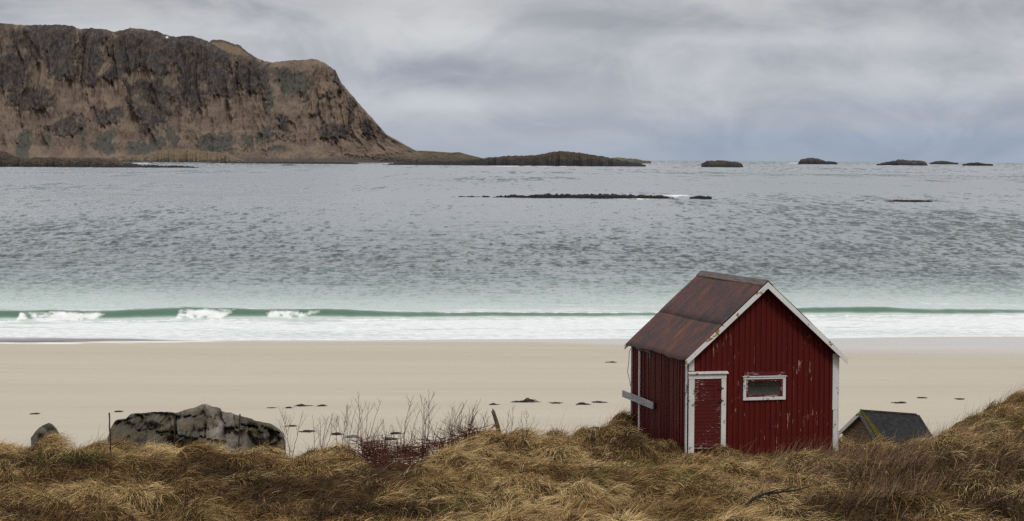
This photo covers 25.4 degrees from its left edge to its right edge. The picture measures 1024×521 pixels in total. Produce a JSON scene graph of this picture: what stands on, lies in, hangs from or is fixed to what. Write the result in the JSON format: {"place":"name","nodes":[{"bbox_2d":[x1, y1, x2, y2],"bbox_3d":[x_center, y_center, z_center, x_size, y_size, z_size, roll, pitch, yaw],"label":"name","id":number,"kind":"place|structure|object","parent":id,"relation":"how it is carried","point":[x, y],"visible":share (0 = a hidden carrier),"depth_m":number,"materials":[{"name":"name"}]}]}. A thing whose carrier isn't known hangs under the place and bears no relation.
{"place":"outdoors","nodes":[
{"label":"outdoors","id":0,"kind":"place"},
{"bbox_2d":[101,149,245,162],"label":"hummock","id":1,"kind":"object","parent":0,"point":[182,155],"visible":0.9,"depth_m":4834.09,"materials":[{"name":"brown stone"}]},
{"bbox_2d":[209,39,255,57],"bbox_3d":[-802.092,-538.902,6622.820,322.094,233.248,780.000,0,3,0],"label":"hill","id":2,"kind":"structure","parent":0,"point":[232,48],"depth_m":6709.09,"materials":[{"name":"brown plant"}]},
{"bbox_2d":[0,23,480,162],"bbox_3d":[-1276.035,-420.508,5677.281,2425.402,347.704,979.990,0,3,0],"label":"mountain","id":3,"kind":"structure","parent":0,"point":[66,91],"depth_m":5690.24,"materials":[{"name":"brown stone"}]},
{"bbox_2d":[0,160,1023,339],"bbox_3d":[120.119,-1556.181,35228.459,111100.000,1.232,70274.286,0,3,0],"label":"sea","id":4,"kind":"structure","parent":0,"point":[266,251],"depth_m":281.70,"materials":[{"name":"liquid"}]},
{"bbox_2d":[0,150,198,167],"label":"headland","id":5,"kind":"structure","parent":4,"relation":"in","point":[8,159],"depth_m":2324.24,"materials":[{"name":"brown stone"}]},
{"bbox_2d":[220,162,357,163],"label":"skerry","id":6,"kind":"structure","parent":4,"relation":"in","point":[300,162],"depth_m":4282.14,"materials":[{"name":"black stone"}]},
{"bbox_2d":[383,151,645,166],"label":"island","id":7,"kind":"structure","parent":4,"relation":"on","point":[562,158],"depth_m":3855.72,"materials":[{"name":"brown stone"}]},
{"bbox_2d":[459,193,673,198],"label":"reef","id":8,"kind":"object","parent":4,"relation":"in","point":[591,195],"visible":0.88,"depth_m":652.78},
{"bbox_2d":[613,157,650,162],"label":"island","id":9,"kind":"structure","parent":4,"relation":"on","point":[632,160],"depth_m":7552.31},
{"bbox_2d":[690,195,711,198],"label":"reef","id":10,"kind":"object","parent":4,"relation":"in","point":[701,197],"visible":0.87,"depth_m":653.55},
{"bbox_2d":[701,160,742,166],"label":"island","id":11,"kind":"structure","parent":4,"relation":"on","point":[719,163],"depth_m":3767.28,"materials":[{"name":"stone"}]},
{"bbox_2d":[798,158,836,163],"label":"island","id":12,"kind":"structure","parent":4,"relation":"on","point":[811,161],"depth_m":8140.88,"materials":[{"name":"grey stone"}]},
{"bbox_2d":[876,159,927,165],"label":"island","id":13,"kind":"structure","parent":4,"relation":"on","point":[909,162],"depth_m":6751.44,"materials":[{"name":"grey stone"}]},
{"bbox_2d":[884,199,932,201],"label":"reef","id":14,"kind":"object","parent":4,"relation":"in","point":[897,200],"visible":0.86,"depth_m":623.46},
{"bbox_2d":[930,161,957,163],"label":"island","id":15,"kind":"structure","parent":4,"relation":"on","point":[940,162],"depth_m":10958.23,"materials":[{"name":"grey stone"}]},
{"bbox_2d":[962,162,992,165],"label":"skerry","id":16,"kind":"structure","parent":4,"relation":"in","point":[976,164],"depth_m":7164.75,"materials":[{"name":"grey stone"}]},
{"bbox_2d":[0,337,1023,464],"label":"beach","id":17,"kind":"structure","parent":0,"point":[73,388],"depth_m":102.45,"materials":[{"name":"beige sand"}]},
{"bbox_2d":[31,423,60,447],"bbox_3d":[-13.168,5.250,64.351,0.871,1.318,1.294,0,3,-11],"label":"boulder","id":18,"kind":"object","parent":17,"relation":"on","point":[39,433],"visible":0.27,"depth_m":64.26,"materials":[{"name":"grey stone"}]},
{"bbox_2d":[344,435,359,437],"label":"boulder","id":19,"kind":"object","parent":17,"relation":"on","point":[352,436],"visible":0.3,"depth_m":76.26,"materials":[{"name":"stone"}]},
{"bbox_2d":[512,398,538,402],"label":"seaweed clump","id":20,"kind":"object","parent":17,"relation":"on","point":[527,400],"visible":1,"depth_m":91.13,"materials":[{"name":"brown plant"}]},
{"bbox_2d":[576,402,591,404],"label":"seaweed clump","id":21,"kind":"object","parent":17,"relation":"on","point":[581,403],"visible":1,"depth_m":90.03,"materials":[{"name":"brown plant"}]},
{"bbox_2d":[0,384,1023,520],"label":"ground","id":22,"kind":"structure","parent":0,"point":[454,465],"depth_m":52.52,"materials":[{"name":"brown plant"}]},
{"bbox_2d":[108,413,111,457],"bbox_3d":[-9.941,4.436,56.322,0.113,1.344,0.044,1,3,24],"label":"fence stake","id":23,"kind":"object","parent":22,"relation":"on","point":[110,434],"visible":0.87,"depth_m":56.30,"materials":[{"name":"wood"}]},
{"bbox_2d":[173,416,175,445],"bbox_3d":[-9.034,4.734,60.910,0.056,1.154,0.072,0,3,0],"label":"fence stake","id":24,"kind":"object","parent":22,"relation":"on","point":[174,429],"visible":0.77,"depth_m":60.89,"materials":[{"name":"wood"}]},
{"bbox_2d":[180,456,187,513],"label":"bare sapling","id":25,"kind":"object","parent":22,"relation":"on","point":[186,484],"visible":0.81,"depth_m":48.23,"materials":[{"name":"plant"}]},
{"bbox_2d":[108,404,285,455],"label":"rock outcrop","id":26,"kind":"object","parent":22,"relation":"on","point":[197,423],"visible":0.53,"depth_m":65.20,"materials":[{"name":"grey stone"}]},
{"bbox_2d":[238,414,240,453],"bbox_3d":[-7.315,4.650,61.051,0.086,1.062,0.048,-2,3,-40],"label":"fence stake","id":27,"kind":"object","parent":22,"relation":"on","point":[239,431],"visible":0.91,"depth_m":61.03,"materials":[{"name":"wood"}]},
{"bbox_2d":[275,410,307,455],"bbox_3d":[-5.928,4.714,61.283,0.978,1.591,0.402,0,3,0],"label":"bare sapling","id":28,"kind":"object","parent":22,"relation":"on","point":[288,430],"visible":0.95,"depth_m":61.27,"materials":[{"name":"grey plant"}]},
{"bbox_2d":[304,413,338,450],"bbox_3d":[-5.132,4.797,61.141,1.064,1.465,0.230,0,3,-12],"label":"bare sapling","id":29,"kind":"object","parent":22,"relation":"on","point":[320,432],"visible":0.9,"depth_m":61.12,"materials":[{"name":"grey plant"}]},
{"bbox_2d":[317,413,335,449],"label":"bare sapling","id":30,"kind":"object","parent":22,"relation":"on","point":[324,433],"visible":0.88,"depth_m":61.03,"materials":[{"name":"grey plant"}]},
{"bbox_2d":[330,407,349,442],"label":"bare sapling","id":31,"kind":"object","parent":22,"relation":"on","point":[339,430],"visible":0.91,"depth_m":60.90,"materials":[{"name":"grey plant"}]},
{"bbox_2d":[334,404,364,455],"bbox_3d":[-4.337,4.660,60.671,0.787,1.751,0.548,-1,3,-32],"label":"bare sapling","id":32,"kind":"object","parent":22,"relation":"on","point":[348,427],"visible":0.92,"depth_m":60.57,"materials":[{"name":"grey plant"}]},
{"bbox_2d":[349,392,381,453],"bbox_3d":[-3.898,4.476,59.855,1.017,2.062,0.369,1,3,20],"label":"bare sapling","id":33,"kind":"object","parent":22,"relation":"on","point":[364,419],"visible":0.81,"depth_m":59.87,"materials":[{"name":"grey plant"}]},
{"bbox_2d":[380,420,391,453],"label":"bare sapling","id":34,"kind":"object","parent":22,"relation":"on","point":[385,437],"visible":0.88,"depth_m":57.97,"materials":[{"name":"grey plant"}]},
{"bbox_2d":[379,427,394,463],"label":"bare sapling","id":35,"kind":"object","parent":22,"relation":"on","point":[389,444],"visible":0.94,"depth_m":57.56,"materials":[{"name":"grey plant"}]},
{"bbox_2d":[396,395,419,461],"bbox_3d":[-2.679,4.400,58.600,0.701,1.979,0.528,1,3,12],"label":"bare sapling","id":36,"kind":"object","parent":22,"relation":"on","point":[407,427],"visible":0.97,"depth_m":58.53,"materials":[{"name":"grey plant"}]},
{"bbox_2d":[341,407,497,471],"bbox_3d":[-2.632,4.714,59.380,2.871,1.474,6.300,1,3,24],"label":"brushwood","id":37,"kind":"object","parent":22,"relation":"on","point":[373,456],"visible":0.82,"depth_m":59.62,"materials":[{"name":"brown plant"}]},
{"bbox_2d":[418,395,432,461],"bbox_3d":[-2.173,4.449,59.545,0.813,1.930,0.328,1,3,17],"label":"bare sapling","id":38,"kind":"object","parent":22,"relation":"on","point":[425,429],"visible":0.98,"depth_m":59.53,"materials":[{"name":"grey plant"}]},
{"bbox_2d":[420,390,439,461],"bbox_3d":[-2.097,4.405,59.859,0.607,2.051,0.441,-2,3,-40],"label":"bare sapling","id":39,"kind":"object","parent":22,"relation":"on","point":[427,425],"visible":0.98,"depth_m":59.78,"materials":[{"name":"grey plant"}]},
{"bbox_2d":[440,402,465,446],"bbox_3d":[-1.669,4.600,61.189,0.941,1.764,0.481,0,3,-18],"label":"bare sapling","id":40,"kind":"object","parent":22,"relation":"on","point":[454,419],"visible":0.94,"depth_m":61.12,"materials":[{"name":"grey plant"}]},
{"bbox_2d":[466,401,485,430],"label":"bare sapling","id":41,"kind":"object","parent":22,"relation":"on","point":[473,417],"visible":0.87,"depth_m":61.52,"materials":[{"name":"grey plant"}]},
{"bbox_2d":[491,409,500,434],"bbox_3d":[-0.420,4.443,61.990,0.320,0.816,0.166,1,3,11],"label":"wooden post","id":42,"kind":"object","parent":22,"relation":"on","point":[494,417],"visible":0.76,"depth_m":61.96,"materials":[{"name":"brown wood"}]},
{"bbox_2d":[499,408,513,433],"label":"bare sapling","id":43,"kind":"object","parent":22,"relation":"on","point":[507,422],"visible":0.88,"depth_m":62.03,"materials":[{"name":"grey plant"}]},
{"bbox_2d":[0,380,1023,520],"bbox_3d":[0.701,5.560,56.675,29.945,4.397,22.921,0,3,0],"label":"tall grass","id":44,"kind":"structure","parent":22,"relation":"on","point":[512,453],"depth_m":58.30,"materials":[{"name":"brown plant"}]},
{"bbox_2d":[518,410,537,438],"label":"bare sapling","id":45,"kind":"object","parent":22,"relation":"on","point":[526,421],"visible":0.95,"depth_m":59.45,"materials":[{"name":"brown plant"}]},
{"bbox_2d":[622,270,847,454],"bbox_3d":[6.062,2.855,63.148,4.607,4.927,5.639,0,3,-15],"label":"red hut","id":46,"kind":"object","parent":22,"relation":"on","point":[740,362],"visible":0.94,"depth_m":60.89,"materials":[{"name":"paint"}]},
{"bbox_2d":[694,379,723,446],"bbox_3d":[5.210,4.043,60.318,0.805,1.795,0.100,0,3,-15],"label":"door","id":47,"kind":"structure","parent":46,"relation":"in","point":[707,404],"depth_m":60.31,"materials":[{"name":"red paint"}]},
{"bbox_2d":[742,375,786,400],"bbox_3d":[6.735,3.396,60.717,1.246,0.650,0.120,0,3,-15],"label":"window","id":48,"kind":"structure","parent":46,"relation":"in","point":[782,378],"depth_m":60.70,"materials":[{"name":"white paint"}]},
{"bbox_2d":[746,486,809,506],"bbox_3d":[5.568,4.936,47.620,1.390,0.418,0.151,0,3,-8],"label":"fallen branch","id":49,"kind":"object","parent":22,"relation":"on","point":[766,493],"visible":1,"depth_m":47.60,"materials":[{"name":"wood"}]},
{"bbox_2d":[719,400,1023,520],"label":"heath","id":50,"kind":"object","parent":22,"relation":"on","point":[880,456],"visible":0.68,"depth_m":52.82,"materials":[{"name":"brown plant"}]},
{"bbox_2d":[838,409,932,446],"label":"shed","id":51,"kind":"structure","parent":22,"relation":"on","point":[911,425],"depth_m":66.40,"materials":[{"name":"grey"}]},
{"bbox_2d":[0,0,1023,162],"label":"sky","id":52,"kind":"structure","parent":0,"point":[654,80],"materials":[{"name":"grey"}]}
]}

